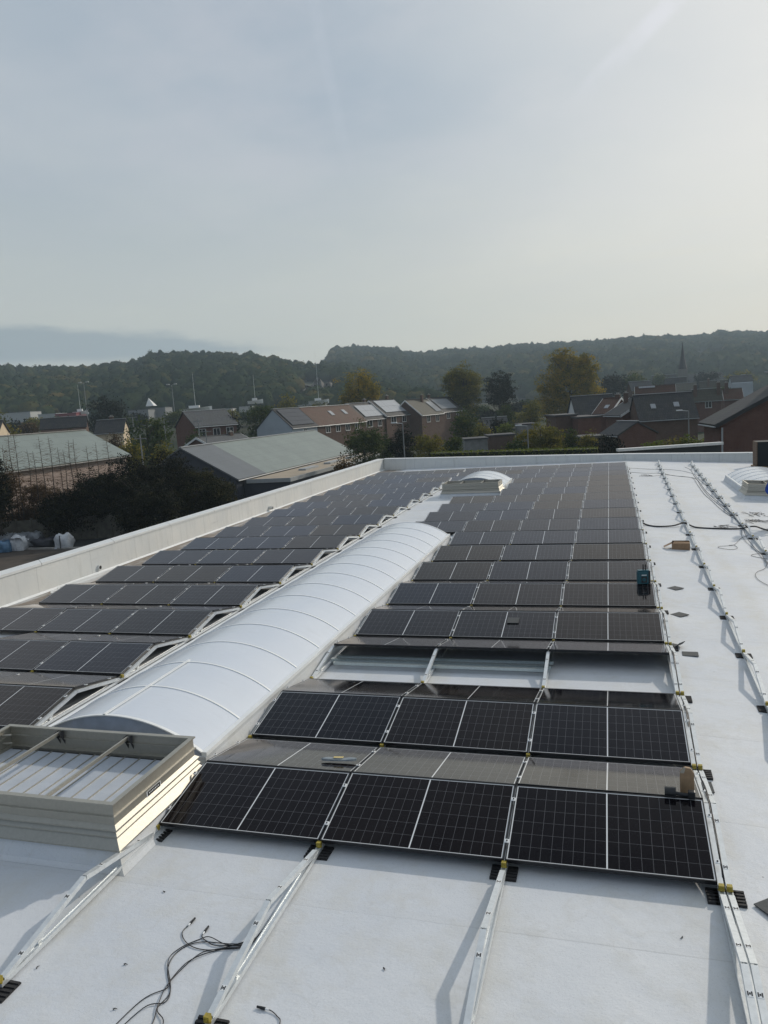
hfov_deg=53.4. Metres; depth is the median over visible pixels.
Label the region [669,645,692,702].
support frame
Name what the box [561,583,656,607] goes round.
solar panel
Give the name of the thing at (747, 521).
cable coil
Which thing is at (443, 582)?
solar panel
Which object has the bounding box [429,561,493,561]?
solar panel
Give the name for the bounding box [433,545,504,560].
solar panel
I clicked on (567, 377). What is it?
deciduous tree
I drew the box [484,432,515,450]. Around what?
garden shed
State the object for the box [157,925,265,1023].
cable
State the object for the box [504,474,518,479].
solar panel
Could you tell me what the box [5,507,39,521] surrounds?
thicket shrub
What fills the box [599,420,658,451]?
lean to
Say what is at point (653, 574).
support frame
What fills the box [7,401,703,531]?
ground
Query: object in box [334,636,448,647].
solar panel
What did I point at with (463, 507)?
solar panel
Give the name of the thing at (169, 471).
thicket shrub
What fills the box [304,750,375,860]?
support frame
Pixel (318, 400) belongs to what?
sailboat
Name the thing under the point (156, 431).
deciduous tree
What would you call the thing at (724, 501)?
support frame
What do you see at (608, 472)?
solar panel
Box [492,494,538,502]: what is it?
solar panel
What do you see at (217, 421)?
brick house
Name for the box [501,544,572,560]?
solar panel
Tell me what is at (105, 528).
concrete fence
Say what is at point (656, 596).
support frame
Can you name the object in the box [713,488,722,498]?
support frame
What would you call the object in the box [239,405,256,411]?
river shed
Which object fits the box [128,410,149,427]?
river scrub
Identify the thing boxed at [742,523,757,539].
support frame
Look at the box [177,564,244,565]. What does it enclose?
solar panel
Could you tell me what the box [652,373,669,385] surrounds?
garden tree
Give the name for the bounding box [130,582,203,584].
solar panel
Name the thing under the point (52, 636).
solar panel
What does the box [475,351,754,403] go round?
hill
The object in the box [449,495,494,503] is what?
solar panel
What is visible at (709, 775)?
support frame
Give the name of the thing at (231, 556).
solar panel
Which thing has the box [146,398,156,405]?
white sail tent
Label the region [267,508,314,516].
solar panel
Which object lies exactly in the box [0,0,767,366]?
sky
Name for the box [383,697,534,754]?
solar panel
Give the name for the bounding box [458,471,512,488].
barrel skylight
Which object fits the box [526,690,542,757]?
support frame
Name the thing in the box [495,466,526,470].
solar panel
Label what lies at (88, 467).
bare tree
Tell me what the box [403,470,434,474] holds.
solar panel
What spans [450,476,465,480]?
solar panel
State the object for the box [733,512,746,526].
support frame
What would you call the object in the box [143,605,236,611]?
solar panel
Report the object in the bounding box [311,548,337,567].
support frame
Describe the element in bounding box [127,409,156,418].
river shed
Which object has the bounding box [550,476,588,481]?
solar panel
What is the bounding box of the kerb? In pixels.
[26,547,79,549]
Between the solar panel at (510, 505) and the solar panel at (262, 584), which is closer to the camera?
the solar panel at (262, 584)
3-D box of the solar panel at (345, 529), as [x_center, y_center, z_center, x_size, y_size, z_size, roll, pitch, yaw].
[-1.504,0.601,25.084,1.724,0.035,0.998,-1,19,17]
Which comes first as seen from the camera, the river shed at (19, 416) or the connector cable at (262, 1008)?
the connector cable at (262, 1008)
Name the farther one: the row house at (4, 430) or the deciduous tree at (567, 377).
the deciduous tree at (567, 377)
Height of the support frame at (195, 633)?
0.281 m
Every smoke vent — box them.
[0,724,201,875]
[438,479,504,498]
[737,480,767,500]
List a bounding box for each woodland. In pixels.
[0,349,445,419]
[323,329,767,402]
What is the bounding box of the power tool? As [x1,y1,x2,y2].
[636,564,650,583]
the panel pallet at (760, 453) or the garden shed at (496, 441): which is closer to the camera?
the panel pallet at (760, 453)
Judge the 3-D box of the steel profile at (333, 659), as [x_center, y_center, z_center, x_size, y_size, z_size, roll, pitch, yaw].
[0.825,2.370,11.983,3.520,0.044,0.075,-1,8,17]
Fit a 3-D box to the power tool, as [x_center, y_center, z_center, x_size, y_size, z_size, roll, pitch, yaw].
[5.138,1.225,15.126,0.250,0.390,0.124,-3,8,9]
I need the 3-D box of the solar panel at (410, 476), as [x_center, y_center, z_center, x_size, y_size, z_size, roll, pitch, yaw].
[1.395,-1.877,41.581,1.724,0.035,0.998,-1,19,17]
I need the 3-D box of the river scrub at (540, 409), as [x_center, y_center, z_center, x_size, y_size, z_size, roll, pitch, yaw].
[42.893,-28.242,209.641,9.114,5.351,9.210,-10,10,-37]
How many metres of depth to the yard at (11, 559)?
55.77 m
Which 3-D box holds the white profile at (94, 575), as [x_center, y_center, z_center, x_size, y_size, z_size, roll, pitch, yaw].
[-7.969,1.788,20.685,0.100,0.090,2.350,-1,8,19]
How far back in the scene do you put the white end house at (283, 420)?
122.80 m
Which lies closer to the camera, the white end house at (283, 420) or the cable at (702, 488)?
the cable at (702, 488)
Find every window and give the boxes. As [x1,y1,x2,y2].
[213,428,220,434]
[226,427,233,433]
[326,426,330,432]
[336,425,340,431]
[366,420,372,427]
[391,416,396,423]
[705,401,711,407]
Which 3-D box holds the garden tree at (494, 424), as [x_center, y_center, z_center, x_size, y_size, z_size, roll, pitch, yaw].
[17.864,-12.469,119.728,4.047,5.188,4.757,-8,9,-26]
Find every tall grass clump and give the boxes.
[640,440,668,446]
[658,435,686,444]
[672,434,698,444]
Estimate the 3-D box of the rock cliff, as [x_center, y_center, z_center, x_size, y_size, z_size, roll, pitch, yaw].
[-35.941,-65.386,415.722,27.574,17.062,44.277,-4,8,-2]
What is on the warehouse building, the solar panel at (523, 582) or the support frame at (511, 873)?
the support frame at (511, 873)
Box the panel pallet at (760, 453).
[751,440,767,467]
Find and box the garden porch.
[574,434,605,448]
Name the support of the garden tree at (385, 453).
on the ground at (244, 430)
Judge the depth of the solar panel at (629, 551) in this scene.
18.84 m
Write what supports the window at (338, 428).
in the terraced house at (333, 422)
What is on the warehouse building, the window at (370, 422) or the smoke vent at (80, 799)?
the smoke vent at (80, 799)
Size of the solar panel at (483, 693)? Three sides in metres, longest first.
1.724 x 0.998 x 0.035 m
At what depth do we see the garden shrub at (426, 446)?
83.35 m
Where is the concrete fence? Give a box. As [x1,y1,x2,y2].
[2,513,126,539]
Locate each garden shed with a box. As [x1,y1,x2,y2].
[462,436,488,450]
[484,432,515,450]
[514,422,535,443]
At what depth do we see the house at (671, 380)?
289.46 m
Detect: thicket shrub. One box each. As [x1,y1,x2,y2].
[0,448,32,521]
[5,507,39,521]
[15,479,66,519]
[29,491,82,534]
[56,466,127,534]
[91,452,164,531]
[105,478,185,533]
[127,443,198,524]
[168,465,221,517]
[194,474,243,510]
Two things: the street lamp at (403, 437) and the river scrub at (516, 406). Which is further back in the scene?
the river scrub at (516, 406)
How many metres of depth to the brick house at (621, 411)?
103.70 m
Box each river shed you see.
[0,411,40,422]
[37,413,61,418]
[55,412,80,417]
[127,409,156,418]
[150,407,172,416]
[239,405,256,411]
[298,403,326,406]
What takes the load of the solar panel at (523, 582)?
on the support frame
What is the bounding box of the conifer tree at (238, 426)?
[228,409,245,434]
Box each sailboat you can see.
[72,392,88,414]
[180,375,211,410]
[248,379,262,403]
[309,357,328,403]
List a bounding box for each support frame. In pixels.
[0,830,158,1003]
[34,678,122,725]
[117,637,190,683]
[156,741,238,841]
[186,606,241,642]
[194,848,320,1023]
[238,584,280,611]
[248,680,304,738]
[278,564,312,587]
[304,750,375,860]
[310,637,349,678]
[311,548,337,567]
[333,536,359,552]
[355,525,377,538]
[377,515,393,527]
[380,685,417,746]
[393,507,407,517]
[407,499,419,509]
[419,493,429,502]
[421,639,447,682]
[430,486,439,495]
[463,868,506,1023]
[489,758,526,881]
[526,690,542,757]
[542,642,552,688]
[643,530,650,547]
[644,544,647,560]
[647,544,655,564]
[648,560,652,581]
[650,561,660,586]
[653,582,664,610]
[655,582,668,613]
[658,608,673,647]
[660,609,678,650]
[666,644,687,701]
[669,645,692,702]
[672,493,679,504]
[676,501,680,512]
[677,695,706,777]
[680,510,686,522]
[681,696,712,779]
[684,520,692,535]
[689,532,696,549]
[693,769,738,906]
[696,547,704,567]
[699,770,747,908]
[703,564,719,590]
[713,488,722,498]
[713,586,733,619]
[718,891,759,1023]
[719,495,729,506]
[725,503,737,515]
[725,615,752,658]
[727,892,767,1023]
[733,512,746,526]
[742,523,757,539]
[742,652,767,712]
[752,536,766,554]
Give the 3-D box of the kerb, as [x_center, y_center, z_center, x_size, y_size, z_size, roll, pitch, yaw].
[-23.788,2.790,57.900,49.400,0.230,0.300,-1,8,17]
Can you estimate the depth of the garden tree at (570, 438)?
83.45 m
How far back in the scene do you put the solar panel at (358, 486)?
38.17 m
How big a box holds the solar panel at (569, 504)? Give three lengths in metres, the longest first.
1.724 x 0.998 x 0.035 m
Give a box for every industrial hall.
[0,429,131,519]
[155,429,352,500]
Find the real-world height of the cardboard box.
0.219 m
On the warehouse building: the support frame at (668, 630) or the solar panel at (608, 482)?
the support frame at (668, 630)
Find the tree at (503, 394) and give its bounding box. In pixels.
[480,370,520,415]
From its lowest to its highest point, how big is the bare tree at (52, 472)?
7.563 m
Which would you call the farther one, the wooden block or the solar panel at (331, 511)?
the solar panel at (331, 511)
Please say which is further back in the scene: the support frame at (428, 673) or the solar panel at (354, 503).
the solar panel at (354, 503)
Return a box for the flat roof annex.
[244,452,383,497]
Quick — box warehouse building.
[0,452,767,1023]
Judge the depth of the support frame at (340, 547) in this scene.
23.07 m
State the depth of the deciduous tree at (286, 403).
198.92 m
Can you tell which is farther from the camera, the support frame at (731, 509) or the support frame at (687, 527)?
the support frame at (731, 509)
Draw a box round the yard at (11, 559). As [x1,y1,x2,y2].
[0,549,72,570]
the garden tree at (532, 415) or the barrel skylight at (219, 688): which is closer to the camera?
the barrel skylight at (219, 688)
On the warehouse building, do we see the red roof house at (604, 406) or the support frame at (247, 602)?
the support frame at (247, 602)
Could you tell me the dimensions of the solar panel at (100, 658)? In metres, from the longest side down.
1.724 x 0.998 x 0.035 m
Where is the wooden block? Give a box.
[680,766,693,792]
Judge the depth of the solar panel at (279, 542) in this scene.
23.54 m
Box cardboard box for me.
[664,540,689,549]
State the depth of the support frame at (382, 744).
9.33 m
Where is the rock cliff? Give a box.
[303,377,331,391]
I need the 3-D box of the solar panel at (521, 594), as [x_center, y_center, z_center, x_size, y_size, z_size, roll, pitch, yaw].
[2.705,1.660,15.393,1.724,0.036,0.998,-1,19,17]
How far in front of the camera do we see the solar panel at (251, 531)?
26.06 m
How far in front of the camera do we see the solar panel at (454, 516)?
26.37 m
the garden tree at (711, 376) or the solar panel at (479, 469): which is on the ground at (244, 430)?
the garden tree at (711, 376)
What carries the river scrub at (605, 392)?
on the ground at (244, 430)
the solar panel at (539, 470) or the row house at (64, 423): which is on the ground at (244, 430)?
the row house at (64, 423)
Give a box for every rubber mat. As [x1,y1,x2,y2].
[507,617,518,622]
[668,586,683,589]
[671,612,688,616]
[682,651,698,656]
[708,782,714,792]
[754,898,767,914]
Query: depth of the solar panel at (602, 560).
17.88 m
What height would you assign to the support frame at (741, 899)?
0.268 m
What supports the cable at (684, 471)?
on the warehouse building
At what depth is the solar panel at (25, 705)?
11.06 m
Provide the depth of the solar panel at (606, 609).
13.81 m
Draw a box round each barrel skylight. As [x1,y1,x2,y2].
[48,522,450,764]
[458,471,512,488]
[724,467,767,491]
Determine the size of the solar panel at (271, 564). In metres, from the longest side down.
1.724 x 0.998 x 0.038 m
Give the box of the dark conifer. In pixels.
[0,456,15,535]
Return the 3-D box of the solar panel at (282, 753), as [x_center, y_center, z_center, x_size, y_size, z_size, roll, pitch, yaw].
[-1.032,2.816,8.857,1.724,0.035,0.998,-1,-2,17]
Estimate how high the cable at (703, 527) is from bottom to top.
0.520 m
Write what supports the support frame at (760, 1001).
on the warehouse building
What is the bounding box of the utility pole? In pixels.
[135,435,145,464]
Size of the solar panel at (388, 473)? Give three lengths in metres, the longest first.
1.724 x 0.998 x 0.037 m
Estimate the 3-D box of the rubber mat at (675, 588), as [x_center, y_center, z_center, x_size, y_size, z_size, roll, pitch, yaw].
[6.051,1.581,15.864,0.240,0.010,0.240,-8,9,-28]
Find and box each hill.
[261,380,331,412]
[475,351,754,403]
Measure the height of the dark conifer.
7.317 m
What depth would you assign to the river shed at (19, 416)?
300.25 m
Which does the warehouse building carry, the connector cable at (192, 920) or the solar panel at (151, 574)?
the connector cable at (192, 920)
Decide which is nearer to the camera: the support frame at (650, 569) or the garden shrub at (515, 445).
the support frame at (650, 569)
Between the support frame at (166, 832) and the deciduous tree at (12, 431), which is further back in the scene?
the deciduous tree at (12, 431)
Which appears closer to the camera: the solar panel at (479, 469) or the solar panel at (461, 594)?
the solar panel at (461, 594)
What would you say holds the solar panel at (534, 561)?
on the support frame
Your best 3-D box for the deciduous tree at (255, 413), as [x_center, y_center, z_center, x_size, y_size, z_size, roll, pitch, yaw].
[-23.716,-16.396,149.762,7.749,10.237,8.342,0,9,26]
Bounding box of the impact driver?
[665,786,695,799]
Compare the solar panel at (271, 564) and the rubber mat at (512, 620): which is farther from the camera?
the solar panel at (271, 564)
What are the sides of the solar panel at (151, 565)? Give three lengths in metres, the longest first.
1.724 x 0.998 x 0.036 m
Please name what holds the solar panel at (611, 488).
on the support frame
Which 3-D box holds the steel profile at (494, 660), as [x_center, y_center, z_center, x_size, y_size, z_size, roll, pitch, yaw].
[0.907,2.341,12.156,3.500,0.044,0.077,-2,8,16]
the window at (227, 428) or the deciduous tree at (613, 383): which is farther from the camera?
the deciduous tree at (613, 383)
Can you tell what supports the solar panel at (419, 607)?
on the support frame
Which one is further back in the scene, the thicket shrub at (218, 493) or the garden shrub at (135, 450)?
the garden shrub at (135, 450)
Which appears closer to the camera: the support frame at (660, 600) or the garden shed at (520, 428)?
the support frame at (660, 600)
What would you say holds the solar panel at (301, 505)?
on the support frame
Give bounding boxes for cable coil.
[744,512,767,516]
[744,519,767,522]
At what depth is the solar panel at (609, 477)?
34.95 m
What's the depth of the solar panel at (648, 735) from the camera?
8.85 m
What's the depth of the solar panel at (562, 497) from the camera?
29.39 m
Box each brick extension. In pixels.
[545,413,577,447]
[571,415,601,434]
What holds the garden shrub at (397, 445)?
on the ground at (244, 430)
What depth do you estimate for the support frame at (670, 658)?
10.82 m
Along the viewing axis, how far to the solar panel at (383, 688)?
10.81 m
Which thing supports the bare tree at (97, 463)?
on the ground at (244, 430)
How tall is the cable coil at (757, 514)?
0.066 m
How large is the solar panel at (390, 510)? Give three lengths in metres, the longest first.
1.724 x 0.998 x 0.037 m
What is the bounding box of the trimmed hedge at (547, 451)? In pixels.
[430,446,597,456]
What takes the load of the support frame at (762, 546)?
on the warehouse building
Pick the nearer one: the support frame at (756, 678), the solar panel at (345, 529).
the support frame at (756, 678)
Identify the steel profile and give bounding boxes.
[331,657,550,668]
[333,661,543,671]
[337,654,553,664]
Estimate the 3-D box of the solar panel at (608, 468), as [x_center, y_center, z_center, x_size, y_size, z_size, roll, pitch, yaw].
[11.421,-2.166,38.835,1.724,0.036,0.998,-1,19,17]
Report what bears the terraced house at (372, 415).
on the ground at (244, 430)
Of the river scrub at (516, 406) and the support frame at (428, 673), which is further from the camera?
the river scrub at (516, 406)
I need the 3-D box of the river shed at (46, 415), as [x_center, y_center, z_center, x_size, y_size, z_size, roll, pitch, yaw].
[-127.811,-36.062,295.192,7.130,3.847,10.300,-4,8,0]
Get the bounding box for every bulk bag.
[1,534,28,550]
[54,532,74,548]
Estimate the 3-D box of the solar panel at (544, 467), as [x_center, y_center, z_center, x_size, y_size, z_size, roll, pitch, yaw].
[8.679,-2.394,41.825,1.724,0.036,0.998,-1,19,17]
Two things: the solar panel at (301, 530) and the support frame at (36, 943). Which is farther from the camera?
the solar panel at (301, 530)
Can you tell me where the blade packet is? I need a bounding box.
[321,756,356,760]
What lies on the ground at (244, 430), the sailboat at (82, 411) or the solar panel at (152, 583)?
the sailboat at (82, 411)
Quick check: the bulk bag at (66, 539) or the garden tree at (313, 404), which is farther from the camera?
the garden tree at (313, 404)
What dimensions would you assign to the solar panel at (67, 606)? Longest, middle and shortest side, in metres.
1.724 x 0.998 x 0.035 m
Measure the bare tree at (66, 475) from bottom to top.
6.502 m
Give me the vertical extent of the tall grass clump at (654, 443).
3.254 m
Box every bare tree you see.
[1,446,19,518]
[2,436,28,520]
[6,435,38,519]
[21,453,40,519]
[25,451,48,513]
[31,438,58,513]
[39,439,65,510]
[51,448,67,494]
[55,453,76,510]
[61,443,80,496]
[65,442,86,490]
[81,448,94,513]
[91,443,105,492]
[97,437,119,513]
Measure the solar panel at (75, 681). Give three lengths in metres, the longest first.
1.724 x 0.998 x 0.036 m
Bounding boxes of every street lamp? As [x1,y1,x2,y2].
[391,422,404,457]
[515,424,528,448]
[676,410,689,438]
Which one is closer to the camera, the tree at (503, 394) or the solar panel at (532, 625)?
the solar panel at (532, 625)
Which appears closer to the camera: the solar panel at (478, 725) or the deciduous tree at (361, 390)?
the solar panel at (478, 725)
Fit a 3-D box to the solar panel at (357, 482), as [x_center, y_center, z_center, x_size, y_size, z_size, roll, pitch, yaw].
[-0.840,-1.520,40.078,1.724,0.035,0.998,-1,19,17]
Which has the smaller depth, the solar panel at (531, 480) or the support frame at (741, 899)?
the support frame at (741, 899)
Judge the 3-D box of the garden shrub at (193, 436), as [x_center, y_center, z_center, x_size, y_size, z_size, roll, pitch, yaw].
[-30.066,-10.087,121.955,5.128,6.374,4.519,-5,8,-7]
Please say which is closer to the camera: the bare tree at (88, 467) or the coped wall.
the coped wall
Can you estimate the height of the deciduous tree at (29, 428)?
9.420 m
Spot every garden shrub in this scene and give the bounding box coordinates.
[118,438,150,475]
[147,440,176,466]
[181,429,206,446]
[330,452,355,472]
[342,418,386,464]
[385,423,420,457]
[409,424,446,456]
[440,434,462,451]
[493,422,514,433]
[501,439,527,449]
[590,434,625,453]
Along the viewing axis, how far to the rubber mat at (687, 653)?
11.88 m
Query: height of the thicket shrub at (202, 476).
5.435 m
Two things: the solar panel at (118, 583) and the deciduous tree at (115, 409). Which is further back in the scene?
the deciduous tree at (115, 409)
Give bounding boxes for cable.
[116,911,274,1023]
[125,933,260,1023]
[152,930,262,1023]
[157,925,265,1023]
[182,917,242,949]
[201,925,241,945]
[256,1005,280,1023]
[627,466,724,878]
[627,468,723,877]
[632,472,742,527]
[635,468,720,501]
[643,522,767,530]
[657,475,737,520]
[685,467,741,526]
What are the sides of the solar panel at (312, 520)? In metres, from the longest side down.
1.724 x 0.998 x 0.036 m
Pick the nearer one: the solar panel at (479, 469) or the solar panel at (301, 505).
the solar panel at (301, 505)
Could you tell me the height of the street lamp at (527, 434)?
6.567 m
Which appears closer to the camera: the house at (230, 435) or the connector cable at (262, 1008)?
the connector cable at (262, 1008)
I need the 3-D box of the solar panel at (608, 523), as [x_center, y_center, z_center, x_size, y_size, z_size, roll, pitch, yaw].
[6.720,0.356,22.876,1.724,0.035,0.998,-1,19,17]
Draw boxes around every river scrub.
[8,419,28,431]
[23,417,42,431]
[122,414,138,433]
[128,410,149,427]
[162,409,185,428]
[227,409,239,421]
[238,407,258,424]
[474,404,491,420]
[479,409,498,419]
[508,399,526,415]
[510,409,527,427]
[528,401,552,417]
[595,388,614,396]
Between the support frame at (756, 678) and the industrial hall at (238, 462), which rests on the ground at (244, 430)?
the industrial hall at (238, 462)
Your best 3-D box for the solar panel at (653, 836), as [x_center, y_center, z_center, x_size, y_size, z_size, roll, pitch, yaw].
[2.019,2.880,6.917,1.724,0.036,0.998,-2,19,17]
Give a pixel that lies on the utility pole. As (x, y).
(140, 438)
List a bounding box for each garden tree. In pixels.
[107,432,122,446]
[312,402,328,405]
[377,428,394,460]
[449,405,483,445]
[472,420,492,436]
[486,416,507,433]
[495,404,517,425]
[509,418,566,449]
[519,398,543,428]
[560,427,580,447]
[576,429,598,447]
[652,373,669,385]
[693,370,722,389]
[721,369,759,382]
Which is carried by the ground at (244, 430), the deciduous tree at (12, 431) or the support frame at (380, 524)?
the deciduous tree at (12, 431)
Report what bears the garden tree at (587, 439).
on the ground at (244, 430)
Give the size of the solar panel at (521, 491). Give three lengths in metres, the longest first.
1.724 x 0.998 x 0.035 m
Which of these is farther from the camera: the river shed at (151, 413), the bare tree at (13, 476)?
the river shed at (151, 413)
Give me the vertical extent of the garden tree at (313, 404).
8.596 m
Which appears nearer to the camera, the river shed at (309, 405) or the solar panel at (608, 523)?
the solar panel at (608, 523)
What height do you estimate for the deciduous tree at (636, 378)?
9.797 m
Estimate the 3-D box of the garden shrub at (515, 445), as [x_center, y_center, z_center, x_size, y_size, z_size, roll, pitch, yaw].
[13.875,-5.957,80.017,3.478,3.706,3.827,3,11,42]
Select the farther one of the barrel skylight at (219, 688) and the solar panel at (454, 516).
the solar panel at (454, 516)
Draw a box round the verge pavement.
[29,537,111,547]
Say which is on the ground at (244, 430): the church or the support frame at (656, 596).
the church
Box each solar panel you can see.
[0,607,66,631]
[0,632,104,640]
[0,639,69,671]
[0,671,26,677]
[0,672,115,688]
[0,684,73,727]
[11,604,97,608]
[33,641,153,674]
[36,609,136,633]
[39,584,125,604]
[69,605,164,609]
[71,634,184,644]
[78,582,150,584]
[95,566,172,582]
[102,585,190,604]
[110,609,212,635]
[126,565,176,565]
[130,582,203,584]
[142,550,211,564]
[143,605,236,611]
[154,566,231,582]
[159,761,350,841]
[170,585,258,605]
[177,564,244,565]
[180,537,243,549]
[195,583,277,586]
[196,550,265,564]
[207,738,378,771]
[214,526,270,536]
[215,565,294,582]
[231,536,294,549]
[233,564,309,565]
[241,517,293,526]
[252,549,322,563]
[252,691,401,744]
[260,525,317,536]
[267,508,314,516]
[282,678,419,696]
[283,535,346,548]
[285,515,338,525]
[288,501,332,508]
[306,495,347,501]
[308,507,355,515]
[309,524,366,535]
[320,772,515,861]
[324,489,361,494]
[327,500,371,507]
[331,514,384,524]
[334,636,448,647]
[338,484,374,489]
[343,494,384,500]
[350,506,398,515]
[351,479,385,484]
[352,747,525,786]
[356,609,459,637]
[358,488,396,493]
[364,475,395,479]
[366,499,411,506]
[371,483,407,488]
[373,605,466,611]
[374,472,403,475]
[381,492,423,499]
[383,478,417,483]
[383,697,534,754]
[388,583,478,605]
[394,474,426,478]
[394,486,433,493]
[402,581,483,582]
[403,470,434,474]
[403,683,541,703]
[406,481,442,487]
[413,562,492,580]
[416,477,450,481]
[417,521,466,532]
[424,511,477,520]
[425,473,457,477]
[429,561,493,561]
[433,469,464,473]
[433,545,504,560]
[437,503,486,511]
[437,639,552,650]
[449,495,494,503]
[449,531,513,545]
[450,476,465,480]
[451,611,556,639]
[458,471,477,475]
[461,606,559,611]
[463,519,521,531]
[465,467,495,471]
[472,583,562,606]
[475,510,528,519]
[480,581,565,584]
[484,501,533,510]
[488,561,568,580]
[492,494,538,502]
[494,560,569,561]
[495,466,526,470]
[495,470,522,473]
[500,488,543,494]
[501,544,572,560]
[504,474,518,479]
[505,785,716,884]
[507,482,546,488]
[511,530,575,544]
[513,477,550,482]
[517,757,702,798]
[518,472,553,477]
[519,518,578,530]
[522,468,556,473]
[527,465,558,468]
[527,508,580,518]
[529,703,690,764]
[531,544,566,544]
[533,500,582,508]
[536,688,681,709]
[538,493,584,500]
[543,486,585,493]
[547,481,587,487]
[549,641,668,654]
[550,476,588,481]
[553,471,589,476]
[554,611,663,642]
[556,467,590,471]
[558,607,659,612]
[559,463,591,467]
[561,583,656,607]
[565,581,652,582]
[567,561,648,580]
[569,560,646,561]
[572,543,645,559]
[575,529,641,543]
[578,517,638,529]
[581,507,636,517]
[583,499,634,507]
[585,491,632,499]
[586,485,630,492]
[588,479,629,485]
[589,474,628,479]
[590,470,627,474]
[591,466,626,470]
[592,462,625,466]
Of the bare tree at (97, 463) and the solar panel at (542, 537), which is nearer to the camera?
the solar panel at (542, 537)
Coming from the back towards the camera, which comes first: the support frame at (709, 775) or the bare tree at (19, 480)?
the bare tree at (19, 480)
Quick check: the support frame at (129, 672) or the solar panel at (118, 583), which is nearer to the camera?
the support frame at (129, 672)
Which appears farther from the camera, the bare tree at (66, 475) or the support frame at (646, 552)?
the bare tree at (66, 475)
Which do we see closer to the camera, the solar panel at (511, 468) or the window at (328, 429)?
the solar panel at (511, 468)
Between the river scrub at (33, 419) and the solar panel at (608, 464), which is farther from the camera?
the river scrub at (33, 419)
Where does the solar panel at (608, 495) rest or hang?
on the support frame
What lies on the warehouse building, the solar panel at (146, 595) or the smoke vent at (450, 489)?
the smoke vent at (450, 489)
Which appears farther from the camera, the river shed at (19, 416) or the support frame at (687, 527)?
the river shed at (19, 416)
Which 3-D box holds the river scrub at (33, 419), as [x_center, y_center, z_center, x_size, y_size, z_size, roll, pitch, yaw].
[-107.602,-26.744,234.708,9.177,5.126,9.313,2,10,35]
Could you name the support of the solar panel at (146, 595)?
on the support frame
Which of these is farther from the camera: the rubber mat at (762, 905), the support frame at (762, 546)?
the support frame at (762, 546)
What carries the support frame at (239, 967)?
on the warehouse building
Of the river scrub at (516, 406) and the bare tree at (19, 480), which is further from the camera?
the river scrub at (516, 406)
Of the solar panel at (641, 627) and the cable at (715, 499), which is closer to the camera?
the solar panel at (641, 627)
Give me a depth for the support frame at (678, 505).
26.23 m
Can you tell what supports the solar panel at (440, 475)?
on the support frame
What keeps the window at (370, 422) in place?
in the terraced house at (372, 415)
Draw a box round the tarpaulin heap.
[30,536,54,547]
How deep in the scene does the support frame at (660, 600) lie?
14.51 m
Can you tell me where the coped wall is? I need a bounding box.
[616,442,723,452]
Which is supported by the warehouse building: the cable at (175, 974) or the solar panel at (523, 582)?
the cable at (175, 974)
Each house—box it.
[0,419,9,434]
[40,415,89,431]
[94,415,130,467]
[174,409,237,448]
[184,430,248,445]
[255,407,318,436]
[299,404,366,453]
[344,398,386,451]
[367,394,410,450]
[400,394,444,446]
[426,393,463,442]
[567,393,612,414]
[592,392,622,431]
[603,391,631,427]
[626,380,651,397]
[629,391,699,445]
[634,384,675,394]
[651,374,676,380]
[664,376,686,384]
[675,382,696,392]
[691,381,722,431]
[698,371,767,451]
[699,378,727,389]
[722,381,743,408]
[728,374,753,396]
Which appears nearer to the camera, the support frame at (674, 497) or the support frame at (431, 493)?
the support frame at (674, 497)
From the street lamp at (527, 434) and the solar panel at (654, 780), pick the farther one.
the street lamp at (527, 434)
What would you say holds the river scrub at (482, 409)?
on the ground at (244, 430)
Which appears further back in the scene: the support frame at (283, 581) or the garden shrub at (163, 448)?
the garden shrub at (163, 448)
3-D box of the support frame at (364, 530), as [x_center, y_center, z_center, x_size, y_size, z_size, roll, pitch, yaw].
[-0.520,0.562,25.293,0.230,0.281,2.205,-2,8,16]
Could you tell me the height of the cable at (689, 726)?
0.241 m
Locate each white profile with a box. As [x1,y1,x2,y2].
[50,574,104,593]
[57,567,114,588]
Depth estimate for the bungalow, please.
140.38 m
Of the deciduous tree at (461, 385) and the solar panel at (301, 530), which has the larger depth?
the deciduous tree at (461, 385)
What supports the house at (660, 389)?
on the ground at (244, 430)
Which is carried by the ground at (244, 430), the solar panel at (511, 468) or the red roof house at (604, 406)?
the red roof house at (604, 406)
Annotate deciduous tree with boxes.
[0,410,21,434]
[18,421,39,433]
[81,395,131,433]
[121,415,175,467]
[240,403,272,437]
[273,391,297,407]
[333,367,384,404]
[440,359,487,422]
[533,346,606,416]
[595,371,628,395]
[620,370,650,394]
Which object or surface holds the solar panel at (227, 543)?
on the support frame
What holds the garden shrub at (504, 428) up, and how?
on the ground at (244, 430)
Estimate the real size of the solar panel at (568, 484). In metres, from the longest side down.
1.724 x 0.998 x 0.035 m
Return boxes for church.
[678,342,724,389]
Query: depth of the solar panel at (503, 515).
25.87 m
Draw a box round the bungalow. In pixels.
[481,416,508,426]
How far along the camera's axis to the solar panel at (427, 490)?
35.14 m
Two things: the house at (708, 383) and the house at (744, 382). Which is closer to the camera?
the house at (744, 382)
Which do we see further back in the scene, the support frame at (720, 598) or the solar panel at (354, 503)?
the solar panel at (354, 503)
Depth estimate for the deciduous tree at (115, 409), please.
188.22 m

